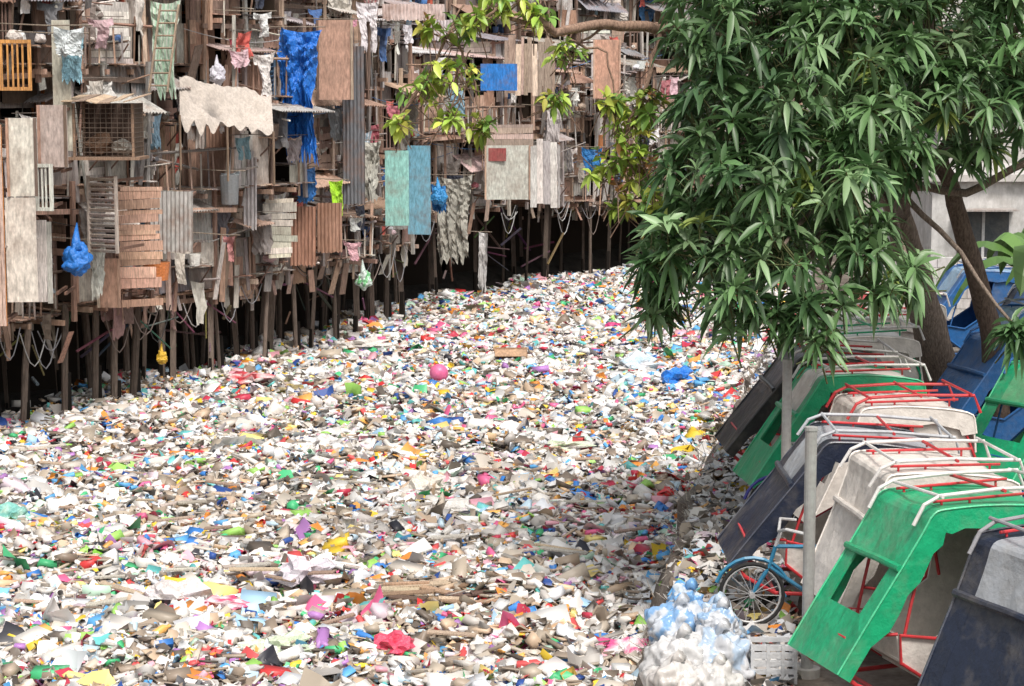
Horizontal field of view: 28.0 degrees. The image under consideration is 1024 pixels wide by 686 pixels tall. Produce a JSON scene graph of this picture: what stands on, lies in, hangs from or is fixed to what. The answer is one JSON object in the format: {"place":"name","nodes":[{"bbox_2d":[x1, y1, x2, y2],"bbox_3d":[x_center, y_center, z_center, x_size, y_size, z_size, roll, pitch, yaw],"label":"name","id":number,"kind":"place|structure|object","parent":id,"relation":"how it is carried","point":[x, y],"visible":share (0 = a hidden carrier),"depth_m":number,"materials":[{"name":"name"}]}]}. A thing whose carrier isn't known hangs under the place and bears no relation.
{"place":"outdoors","nodes":[
{"label":"outdoors","id":0,"kind":"place"},
{"bbox_2d":[0,215,1023,685],"bbox_3d":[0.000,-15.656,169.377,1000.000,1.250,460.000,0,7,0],"label":"ground","id":1,"kind":"structure","parent":0,"point":[880,677],"depth_m":40.98,"materials":[{"name":"soil"}]},
{"bbox_2d":[0,322,73,421],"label":"stilts","id":2,"kind":"object","parent":1,"relation":"on","point":[25,396],"visible":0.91,"depth_m":38.48,"materials":[{"name":"brown wood"}]},
{"bbox_2d":[0,0,83,341],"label":"walls","id":3,"kind":"structure","parent":1,"relation":"on","point":[11,102],"depth_m":38.10,"materials":[{"name":"brown wood"}]},
{"bbox_2d":[36,214,53,302],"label":"wall board","id":4,"kind":"object","parent":3,"relation":"attached to","point":[44,256],"depth_m":36.08,"materials":[{"name":"grey wood"}]},
{"bbox_2d":[0,23,92,57],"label":"white plastic sheet","id":5,"kind":"object","parent":3,"relation":"attached to","point":[68,42],"visible":1,"depth_m":35.89,"materials":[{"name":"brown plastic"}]},
{"bbox_2d":[2,0,91,341],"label":"laundry","id":6,"kind":"object","parent":3,"relation":"hanging from","point":[50,14],"visible":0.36,"depth_m":37.13,"materials":[{"name":"fabric"}]},
{"bbox_2d":[36,105,72,166],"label":"wall board","id":7,"kind":"object","parent":3,"relation":"attached to","point":[52,139],"depth_m":35.77,"materials":[{"name":"brown wood"}]},
{"bbox_2d":[0,0,115,355],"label":"clutter","id":8,"kind":"object","parent":3,"relation":"attached to","point":[38,39],"visible":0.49,"depth_m":37.92,"materials":[{"name":"brown wood"}]},
{"bbox_2d":[51,20,72,150],"bbox_3d":[-8.093,-4.641,37.015,0.321,2.300,1.308,-1,7,-10],"label":"wall board","id":9,"kind":"object","parent":3,"relation":"attached to","point":[61,90],"depth_m":36.41,"materials":[{"name":"grey wood"}]},
{"bbox_2d":[61,223,92,276],"bbox_3d":[-7.780,-1.660,36.724,0.539,0.956,0.533,0,7,0],"label":"blue plastic bag","id":10,"kind":"object","parent":3,"relation":"hanging from","point":[77,258],"visible":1,"depth_m":36.59,"materials":[{"name":"plastic"}]},
{"bbox_2d":[0,0,155,392],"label":"walls","id":11,"kind":"structure","parent":1,"relation":"on","point":[82,292],"depth_m":39.58,"materials":[{"name":"brown wood"}]},
{"bbox_2d":[61,93,151,159],"bbox_3d":[-7.272,-3.901,36.923,1.399,1.186,1.200,0,7,0],"label":"wire cage","id":12,"kind":"object","parent":11,"relation":"attached to","point":[112,131],"visible":1,"depth_m":36.93,"materials":[{"name":"paint"}]},
{"bbox_2d":[48,0,169,324],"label":"clutter","id":13,"kind":"object","parent":11,"relation":"on","point":[127,313],"visible":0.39,"depth_m":39.51,"materials":[{"name":"brown wood"}]},
{"bbox_2d":[97,256,120,307],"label":"wall board","id":14,"kind":"object","parent":11,"relation":"attached to","point":[110,297],"depth_m":38.18,"materials":[{"name":"brown wood"}]},
{"bbox_2d":[71,0,153,340],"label":"laundry","id":15,"kind":"object","parent":11,"relation":"hanging from","point":[101,39],"visible":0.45,"depth_m":39.02,"materials":[{"name":"fabric"}]},
{"bbox_2d":[86,176,144,253],"bbox_3d":[-7.227,-2.383,37.531,0.673,1.384,1.286,2,8,16],"label":"window shutter","id":16,"kind":"object","parent":11,"relation":"attached to","point":[110,244],"depth_m":37.03,"materials":[{"name":"grey wood"}]},
{"bbox_2d":[100,186,162,307],"bbox_3d":[-7.408,-1.891,39.424,0.926,2.275,1.486,-5,9,-32],"label":"wall board","id":17,"kind":"object","parent":11,"relation":"attached to","point":[138,277],"depth_m":38.84,"materials":[{"name":"brown wood"}]},
{"bbox_2d":[150,0,180,99],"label":"green striped curtain","id":18,"kind":"object","parent":11,"relation":"hanging from","point":[163,54],"visible":0.73,"depth_m":39.83,"materials":[{"name":"fabric"}]},
{"bbox_2d":[150,191,197,253],"bbox_3d":[-6.648,-2.409,40.449,0.952,1.212,1.425,0,7,0],"label":"sheet","id":19,"kind":"object","parent":11,"relation":"attached to","point":[175,221],"depth_m":39.85,"materials":[{"name":"metal"}]},
{"bbox_2d":[0,289,170,410],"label":"stilts","id":20,"kind":"object","parent":1,"relation":"on","point":[93,365],"visible":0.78,"depth_m":40.18,"materials":[{"name":"brown wood"}]},
{"bbox_2d":[76,271,235,379],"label":"stilts","id":21,"kind":"object","parent":1,"relation":"on","point":[159,324],"visible":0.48,"depth_m":42.83,"materials":[{"name":"brown wood"}]},
{"bbox_2d":[77,0,236,363],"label":"walls","id":22,"kind":"structure","parent":1,"relation":"on","point":[187,41],"depth_m":42.88,"materials":[{"name":"brown wood"}]},
{"bbox_2d":[92,19,247,301],"bbox_3d":[-7.059,-5.160,42.058,1.564,8.906,5.103,5,9,34],"label":"clutter","id":23,"kind":"object","parent":22,"relation":"on","point":[195,260],"visible":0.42,"depth_m":42.46,"materials":[{"name":"brown wood"}]},
{"bbox_2d":[119,0,244,330],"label":"laundry","id":24,"kind":"object","parent":22,"relation":"hanging from","point":[199,295],"visible":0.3,"depth_m":42.08,"materials":[{"name":"fabric"}]},
{"bbox_2d":[151,0,225,212],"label":"roofs","id":25,"kind":"structure","parent":22,"relation":"on","point":[199,204],"depth_m":42.34,"materials":[{"name":"metal"}]},
{"bbox_2d":[178,76,274,184],"bbox_3d":[-5.839,-4.346,42.012,2.406,2.232,0.964,-4,8,-29],"label":"draped tarpaulin","id":26,"kind":"object","parent":25,"relation":"attached to","point":[213,106],"visible":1,"depth_m":42.03,"materials":[{"name":"fabric"}]},
{"bbox_2d":[140,0,307,358],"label":"walls","id":27,"kind":"structure","parent":1,"relation":"on","point":[257,145],"depth_m":44.25,"materials":[{"name":"brown wood"}]},
{"bbox_2d":[243,157,258,229],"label":"wall board","id":28,"kind":"object","parent":27,"relation":"attached to","point":[250,211],"depth_m":43.42,"materials":[{"name":"metal"}]},
{"bbox_2d":[183,0,333,295],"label":"clutter","id":29,"kind":"object","parent":27,"relation":"on","point":[268,272],"visible":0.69,"depth_m":43.92,"materials":[{"name":"brown wood"}]},
{"bbox_2d":[290,206,318,266],"bbox_3d":[-4.637,-2.428,46.023,0.619,1.335,1.380,0,7,0],"label":"corrugated sheet","id":30,"kind":"object","parent":29,"relation":"attached to","point":[303,228],"visible":0.86,"depth_m":45.43,"materials":[{"name":"metal"}]},
{"bbox_2d":[211,22,311,308],"bbox_3d":[-5.428,-4.746,43.793,1.687,8.234,2.850,6,9,39],"label":"laundry","id":31,"kind":"object","parent":27,"relation":"hanging from","point":[263,242],"visible":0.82,"depth_m":43.56,"materials":[{"name":"fabric"}]},
{"bbox_2d":[259,198,297,258],"bbox_3d":[-5.252,-2.559,45.078,0.740,1.299,1.422,-3,8,-21],"label":"wall board","id":32,"kind":"object","parent":27,"relation":"attached to","point":[283,239],"depth_m":44.48,"materials":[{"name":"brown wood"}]},
{"bbox_2d":[258,26,324,165],"bbox_3d":[-5.221,-5.338,44.420,2.422,3.108,0.423,2,7,12],"label":"blue tarpaulin","id":33,"kind":"object","parent":27,"relation":"attached to","point":[299,50],"visible":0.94,"depth_m":44.25,"materials":[{"name":"plastic"}]},
{"bbox_2d":[166,265,285,371],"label":"stilts","id":34,"kind":"object","parent":1,"relation":"on","point":[192,359],"visible":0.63,"depth_m":44.87,"materials":[{"name":"brown wood"}]},
{"bbox_2d":[207,252,329,360],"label":"stilts","id":35,"kind":"object","parent":1,"relation":"on","point":[253,329],"visible":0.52,"depth_m":47.92,"materials":[{"name":"brown wood"}]},
{"bbox_2d":[216,0,334,335],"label":"walls","id":36,"kind":"structure","parent":1,"relation":"on","point":[293,6],"depth_m":47.85,"materials":[{"name":"brown wood"}]},
{"bbox_2d":[307,202,341,252],"bbox_3d":[-4.322,-2.688,47.288,0.575,1.141,1.474,-2,8,-16],"label":"corrugated sheet","id":37,"kind":"object","parent":36,"relation":"attached to","point":[329,226],"visible":0.94,"depth_m":46.68,"materials":[{"name":"metal"}]},
{"bbox_2d":[315,20,353,99],"bbox_3d":[-4.078,-6.473,47.006,0.826,1.787,1.441,-1,7,-7],"label":"wall board","id":38,"kind":"object","parent":36,"relation":"attached to","point":[334,46],"depth_m":46.42,"materials":[{"name":"brown wood"}]},
{"bbox_2d":[254,0,379,331],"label":"walls","id":39,"kind":"structure","parent":1,"relation":"on","point":[287,304],"depth_m":49.74,"materials":[{"name":"brown wood"}]},
{"bbox_2d":[324,0,377,286],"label":"laundry","id":40,"kind":"object","parent":39,"relation":"hanging from","point":[356,224],"visible":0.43,"depth_m":48.96,"materials":[{"name":"fabric"}]},
{"bbox_2d":[342,46,364,205],"bbox_3d":[-3.784,-5.085,48.046,0.520,3.665,1.444,-1,7,-11],"label":"corrugated sheet","id":41,"kind":"object","parent":39,"relation":"attached to","point":[353,121],"visible":0.75,"depth_m":47.47,"materials":[{"name":"metal"}]},
{"bbox_2d":[368,151,408,225],"bbox_3d":[-3.066,-3.854,50.720,0.576,1.829,1.426,-3,8,-23],"label":"door panel","id":42,"kind":"structure","parent":39,"relation":"attached to","point":[397,188],"depth_m":50.13,"materials":[{"name":"teal wood"}]},
{"bbox_2d":[275,259,380,346],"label":"stilts","id":43,"kind":"object","parent":1,"relation":"on","point":[333,308],"visible":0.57,"depth_m":49.48,"materials":[{"name":"brown wood"}]},
{"bbox_2d":[305,0,387,318],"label":"walls","id":44,"kind":"structure","parent":1,"relation":"on","point":[382,80],"depth_m":52.21,"materials":[{"name":"brown wood"}]},
{"bbox_2d":[350,8,402,209],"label":"roofs","id":45,"kind":"structure","parent":44,"relation":"on","point":[379,204],"depth_m":51.23,"materials":[{"name":"metal"}]},
{"bbox_2d":[378,4,444,20],"bbox_3d":[-2.615,-7.986,49.761,1.787,0.415,1.362,-1,7,-11],"label":"corrugated sheet","id":46,"kind":"object","parent":45,"relation":"attached to","point":[405,12],"visible":0.87,"depth_m":49.17,"materials":[{"name":"metal"}]},
{"bbox_2d":[303,237,395,330],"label":"stilts","id":47,"kind":"object","parent":1,"relation":"on","point":[323,314],"visible":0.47,"depth_m":52.16,"materials":[{"name":"brown wood"}]},
{"bbox_2d":[310,0,423,310],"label":"walls","id":48,"kind":"structure","parent":1,"relation":"on","point":[404,57],"depth_m":53.89,"materials":[{"name":"wood"}]},
{"bbox_2d":[379,0,419,266],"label":"laundry","id":49,"kind":"object","parent":48,"relation":"hanging from","point":[391,108],"visible":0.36,"depth_m":53.53,"materials":[{"name":"fabric"}]},
{"bbox_2d":[372,22,432,279],"bbox_3d":[-3.206,-6.035,53.497,1.991,8.749,3.873,3,8,25],"label":"clutter","id":50,"kind":"object","parent":48,"relation":"on","point":[390,231],"visible":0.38,"depth_m":53.30,"materials":[{"name":"brown wood"}]},
{"bbox_2d":[407,145,430,234],"bbox_3d":[-2.346,-3.914,52.159,0.608,2.231,1.307,0,7,0],"label":"door panel","id":51,"kind":"structure","parent":48,"relation":"attached to","point":[419,193],"depth_m":51.57,"materials":[{"name":"teal wood"}]},
{"bbox_2d":[328,246,406,319],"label":"stilts","id":52,"kind":"object","parent":1,"relation":"on","point":[365,294],"visible":0.45,"depth_m":54.52,"materials":[{"name":"brown wood"}]},
{"bbox_2d":[341,51,464,300],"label":"walls","id":53,"kind":"structure","parent":1,"relation":"on","point":[422,59],"depth_m":57.06,"materials":[{"name":"brown wood"}]},
{"bbox_2d":[431,174,471,264],"bbox_3d":[-2.191,-3.333,55.489,2.415,2.568,0.320,2,7,14],"label":"grey cloth","id":54,"kind":"object","parent":53,"relation":"attached to","point":[452,234],"visible":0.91,"depth_m":55.36,"materials":[{"name":"fabric"}]},
{"bbox_2d":[0,253,834,685],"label":"floating garbage","id":55,"kind":"object","parent":1,"relation":"on","point":[646,453],"visible":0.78,"depth_m":30.55,"materials":[{"name":"multicoloured plastic"}]},
{"bbox_2d":[144,578,212,600],"bbox_3d":[-4.052,3.055,24.753,0.854,0.377,0.685,0,7,0],"label":"white plastic bag","id":56,"kind":"object","parent":55,"relation":"on","point":[171,589],"visible":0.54,"depth_m":24.74,"materials":[{"name":"plastic"}]},
{"bbox_2d":[270,554,337,586],"bbox_3d":[-2.590,2.889,25.921,0.810,0.475,0.676,-3,8,-24],"label":"white plastic bag","id":57,"kind":"object","parent":55,"relation":"on","point":[297,568],"visible":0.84,"depth_m":25.76,"materials":[{"name":"plastic"}]},
{"bbox_2d":[13,416,648,636],"bbox_3d":[-3.201,2.272,30.361,10.157,0.251,15.281,0,7,0],"label":"driftwood pile","id":58,"kind":"object","parent":55,"relation":"on","point":[399,590],"visible":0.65,"depth_m":25.84,"materials":[{"name":"brown wood"}]},
{"bbox_2d":[390,54,510,284],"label":"walls","id":59,"kind":"structure","parent":1,"relation":"on","point":[416,274],"depth_m":59.79,"materials":[{"name":"wood"}]},
{"bbox_2d":[476,64,516,90],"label":"wall board","id":60,"kind":"object","parent":59,"relation":"attached to","point":[498,77],"depth_m":57.54,"materials":[{"name":"blue wood"}]},
{"bbox_2d":[464,124,533,145],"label":"wall board","id":61,"kind":"object","parent":59,"relation":"attached to","point":[500,137],"depth_m":58.07,"materials":[{"name":"brown wood"}]},
{"bbox_2d":[472,145,530,199],"bbox_3d":[-0.326,-4.888,58.566,1.577,1.526,1.285,-1,7,-6],"label":"wall board","id":62,"kind":"object","parent":59,"relation":"attached to","point":[508,178],"depth_m":57.99,"materials":[{"name":"brown wood"}]},
{"bbox_2d":[490,35,554,96],"bbox_3d":[0.302,-8.054,59.762,1.750,1.772,1.274,-1,7,-6],"label":"wall board","id":63,"kind":"object","parent":59,"relation":"attached to","point":[530,74],"depth_m":59.17,"materials":[{"name":"brown wood"}]},
{"bbox_2d":[419,39,517,208],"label":"walls","id":64,"kind":"structure","parent":1,"relation":"on","point":[495,49],"depth_m":60.73,"materials":[{"name":"brown wood"}]},
{"bbox_2d":[517,139,559,207],"bbox_3d":[0.782,-5.041,60.711,0.859,2.021,1.483,-2,8,-18],"label":"wall board","id":65,"kind":"object","parent":64,"relation":"attached to","point":[543,176],"depth_m":60.11,"materials":[{"name":"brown wood"}]},
{"bbox_2d":[427,202,516,294],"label":"stilts","id":66,"kind":"object","parent":1,"relation":"on","point":[432,269],"visible":0.53,"depth_m":59.79,"materials":[{"name":"brown wood"}]},
{"bbox_2d":[445,59,570,272],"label":"walls","id":67,"kind":"structure","parent":1,"relation":"on","point":[494,226],"depth_m":63.62,"materials":[{"name":"wood"}]},
{"bbox_2d":[476,202,569,284],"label":"stilts","id":68,"kind":"object","parent":1,"relation":"on","point":[544,263],"visible":0.69,"depth_m":63.60,"materials":[{"name":"brown wood"}]},
{"bbox_2d":[501,62,587,259],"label":"walls","id":69,"kind":"structure","parent":1,"relation":"on","point":[571,134],"depth_m":65.10,"materials":[{"name":"wood"}]},
{"bbox_2d":[581,40,620,97],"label":"wall board","id":70,"kind":"object","parent":69,"relation":"attached to","point":[602,79],"depth_m":63.63,"materials":[{"name":"brown wood"}]},
{"bbox_2d":[500,205,600,277],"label":"stilts","id":71,"kind":"object","parent":1,"relation":"on","point":[513,250],"visible":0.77,"depth_m":65.66,"materials":[{"name":"brown wood"}]},
{"bbox_2d":[514,53,629,260],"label":"walls","id":72,"kind":"structure","parent":1,"relation":"on","point":[594,138],"depth_m":66.03,"materials":[{"name":"wood"}]},
{"bbox_2d":[523,196,632,276],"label":"stilts","id":73,"kind":"object","parent":1,"relation":"on","point":[607,264],"visible":0.5,"depth_m":66.61,"materials":[{"name":"brown wood"}]},
{"bbox_2d":[553,0,643,220],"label":"walls","id":74,"kind":"structure","parent":1,"relation":"on","point":[636,37],"depth_m":69.13,"materials":[{"name":"wood"}]},
{"bbox_2d":[563,63,662,253],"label":"walls","id":75,"kind":"structure","parent":1,"relation":"on","point":[572,239],"depth_m":69.13,"materials":[{"name":"brown wood"}]},
{"bbox_2d":[639,649,697,685],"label":"garbage bag","id":76,"kind":"object","parent":1,"relation":"on","point":[677,668],"visible":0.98,"depth_m":17.18,"materials":[{"name":"white plastic"}]},
{"bbox_2d":[638,622,703,675],"bbox_3d":[1.439,2.750,17.908,0.681,0.658,0.641,0,7,0],"label":"garbage bag","id":77,"kind":"object","parent":1,"relation":"on","point":[685,639],"visible":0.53,"depth_m":17.75,"materials":[{"name":"white plastic"}]},
{"bbox_2d":[644,592,701,644],"bbox_3d":[1.523,2.574,18.664,0.634,0.637,0.632,0,7,0],"label":"garbage bag","id":78,"kind":"object","parent":1,"relation":"on","point":[667,618],"visible":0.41,"depth_m":18.55,"materials":[{"name":"blue plastic"}]},
{"bbox_2d":[380,0,969,237],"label":"broadleaf tree","id":79,"kind":"object","parent":1,"relation":"on","point":[430,82],"visible":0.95,"depth_m":24.04,"materials":[{"name":"green plant"}]},
{"bbox_2d":[616,342,776,685],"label":"dry scrub","id":80,"kind":"object","parent":1,"relation":"on","point":[759,359],"visible":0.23,"depth_m":26.18,"materials":[{"name":"plant"}]},
{"bbox_2d":[694,652,745,685],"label":"garbage bag","id":81,"kind":"object","parent":1,"relation":"on","point":[717,671],"visible":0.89,"depth_m":17.20,"materials":[{"name":"white plastic"}]},
{"bbox_2d":[695,617,754,679],"bbox_3d":[1.784,2.704,18.023,0.684,0.636,0.635,0,7,0],"label":"garbage bag","id":82,"kind":"object","parent":1,"relation":"on","point":[731,646],"visible":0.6,"depth_m":17.82,"materials":[{"name":"white plastic"}]},
{"bbox_2d":[695,596,741,634],"bbox_3d":[1.850,2.486,18.361,0.414,0.461,0.408,0,7,0],"label":"garbage bag","id":83,"kind":"object","parent":82,"relation":"on","point":[712,615],"visible":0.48,"depth_m":18.27,"materials":[{"name":"white plastic"}]},
{"bbox_2d":[647,303,837,685],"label":"bank litter","id":84,"kind":"object","parent":1,"relation":"on","point":[784,619],"visible":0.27,"depth_m":22.49,"materials":[{"name":"multicoloured plastic"}]},
{"bbox_2d":[747,635,797,683],"bbox_3d":[2.277,2.775,17.994,0.406,0.360,0.317,0,7,0],"label":"plastic crate","id":85,"kind":"object","parent":1,"relation":"on","point":[791,655],"visible":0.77,"depth_m":17.84,"materials":[{"name":"plastic"}]},
{"bbox_2d":[774,358,791,562],"bbox_3d":[2.980,1.379,22.352,0.240,2.430,0.240,0,7,0],"label":"steel post","id":86,"kind":"object","parent":1,"relation":"on","point":[786,405],"visible":0.48,"depth_m":22.23,"materials":[{"name":"metal"}]},
{"bbox_2d":[714,337,902,461],"bbox_3d":[3.805,0.903,26.598,2.224,1.897,1.247,2,8,-2],"label":"pedicab","id":87,"kind":"object","parent":1,"relation":"on","point":[748,417],"visible":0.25,"depth_m":26.24,"materials":[{"name":"metal"}]},
{"bbox_2d":[797,426,819,679],"bbox_3d":[2.600,1.934,17.987,0.240,2.430,0.240,0,7,0],"label":"steel post","id":88,"kind":"object","parent":1,"relation":"on","point":[807,669],"visible":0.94,"depth_m":17.91,"materials":[{"name":"metal"}]},
{"bbox_2d":[618,0,1023,417],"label":"mango tree","id":89,"kind":"object","parent":1,"relation":"on","point":[893,75],"visible":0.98,"depth_m":22.94,"materials":[{"name":"green plant"}]},
{"bbox_2d":[733,353,931,518],"bbox_3d":[3.787,1.178,24.470,2.367,1.897,1.815,-2,6,-5],"label":"pedicab","id":90,"kind":"object","parent":1,"relation":"on","point":[811,393],"visible":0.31,"depth_m":24.23,"materials":[{"name":"metal"}]},
{"bbox_2d":[715,412,959,625],"bbox_3d":[3.140,1.725,20.151,2.367,1.897,1.815,2,8,0],"label":"pedicab","id":91,"kind":"object","parent":1,"relation":"on","point":[768,508],"visible":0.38,"depth_m":19.90,"materials":[{"name":"plastic"}]},
{"bbox_2d":[815,317,924,379],"bbox_3d":[4.668,0.647,28.611,1.925,1.897,1.247,-4,9,-8],"label":"pedicab","id":92,"kind":"object","parent":1,"relation":"on","point":[905,346],"visible":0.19,"depth_m":28.04,"materials":[{"name":"plastic"}]},
{"bbox_2d":[793,379,981,521],"bbox_3d":[4.039,1.425,22.481,1.925,1.904,1.247,-2,7,-6],"label":"pedicab","id":93,"kind":"object","parent":1,"relation":"on","point":[959,423],"visible":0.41,"depth_m":21.91,"materials":[{"name":"plastic"}]},
{"bbox_2d":[787,468,1023,685],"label":"pedicab","id":94,"kind":"object","parent":1,"relation":"on","point":[909,536],"visible":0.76,"depth_m":16.95,"materials":[{"name":"plastic"}]},
{"bbox_2d":[801,437,1023,607],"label":"pedicab","id":95,"kind":"object","parent":1,"relation":"on","point":[868,472],"visible":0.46,"depth_m":18.78,"materials":[{"name":"plastic"}]},
{"bbox_2d":[882,163,1023,256],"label":"concrete house","id":96,"kind":"structure","parent":1,"relation":"on","point":[996,211],"depth_m":44.00,"materials":[{"name":"concrete"}]},
{"bbox_2d":[957,208,1018,256],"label":"windows","id":97,"kind":"structure","parent":96,"relation":"in","point":[987,224],"depth_m":44.00,"materials":[{"name":"glass"}]},
{"bbox_2d":[917,514,1023,685],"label":"pedicab","id":98,"kind":"object","parent":1,"relation":"on","point":[979,640],"visible":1,"depth_m":15.42,"materials":[{"name":"plastic"}]},
{"bbox_2d":[936,258,1015,354],"bbox_3d":[8.502,-0.581,38.305,2.224,1.899,1.247,-2,8,-4],"label":"pedicab","id":99,"kind":"object","parent":1,"relation":"on","point":[961,325],"visible":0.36,"depth_m":37.76,"materials":[{"name":"plastic"}]},
{"bbox_2d":[930,324,1023,440],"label":"pedicab","id":100,"kind":"object","parent":1,"relation":"on","point":[967,369],"visible":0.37,"depth_m":27.52,"materials":[{"name":"metal"}]},
{"bbox_2d":[935,232,1023,304],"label":"banana plant","id":101,"kind":"object","parent":1,"relation":"on","point":[1007,246],"visible":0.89,"depth_m":31.67,"materials":[{"name":"green plant"}]},
{"bbox_2d":[975,357,1023,496],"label":"pedicab","id":102,"kind":"object","parent":1,"relation":"on","point":[1008,389],"visible":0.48,"depth_m":24.95,"materials":[{"name":"plastic"}]},
{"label":"walls","id":103,"kind":"object","parent":1,"relation":"on","visible":0},
{"bbox_2d":[0,125,17,325],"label":"wall board","id":104,"kind":"object","parent":103,"relation":"attached to","point":[4,318],"depth_m":34.72,"materials":[{"name":"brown wood"}]},
{"bbox_2d":[0,40,31,90],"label":"window frame","id":105,"kind":"object","parent":103,"relation":"attached to","point":[23,87],"visible":1,"depth_m":34.49,"materials":[{"name":"orange wood"}]},
{"bbox_2d":[0,118,38,196],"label":"wall board","id":106,"kind":"object","parent":103,"relation":"attached to","point":[21,156],"depth_m":34.80,"materials":[{"name":"brown wood"}]},
{"bbox_2d":[4,197,38,301],"bbox_3d":[-8.562,-1.661,35.611,0.507,1.785,1.388,-2,8,-18],"label":"wall board","id":107,"kind":"object","parent":103,"relation":"attached to","point":[21,249],"depth_m":35.01,"materials":[{"name":"brown wood"}]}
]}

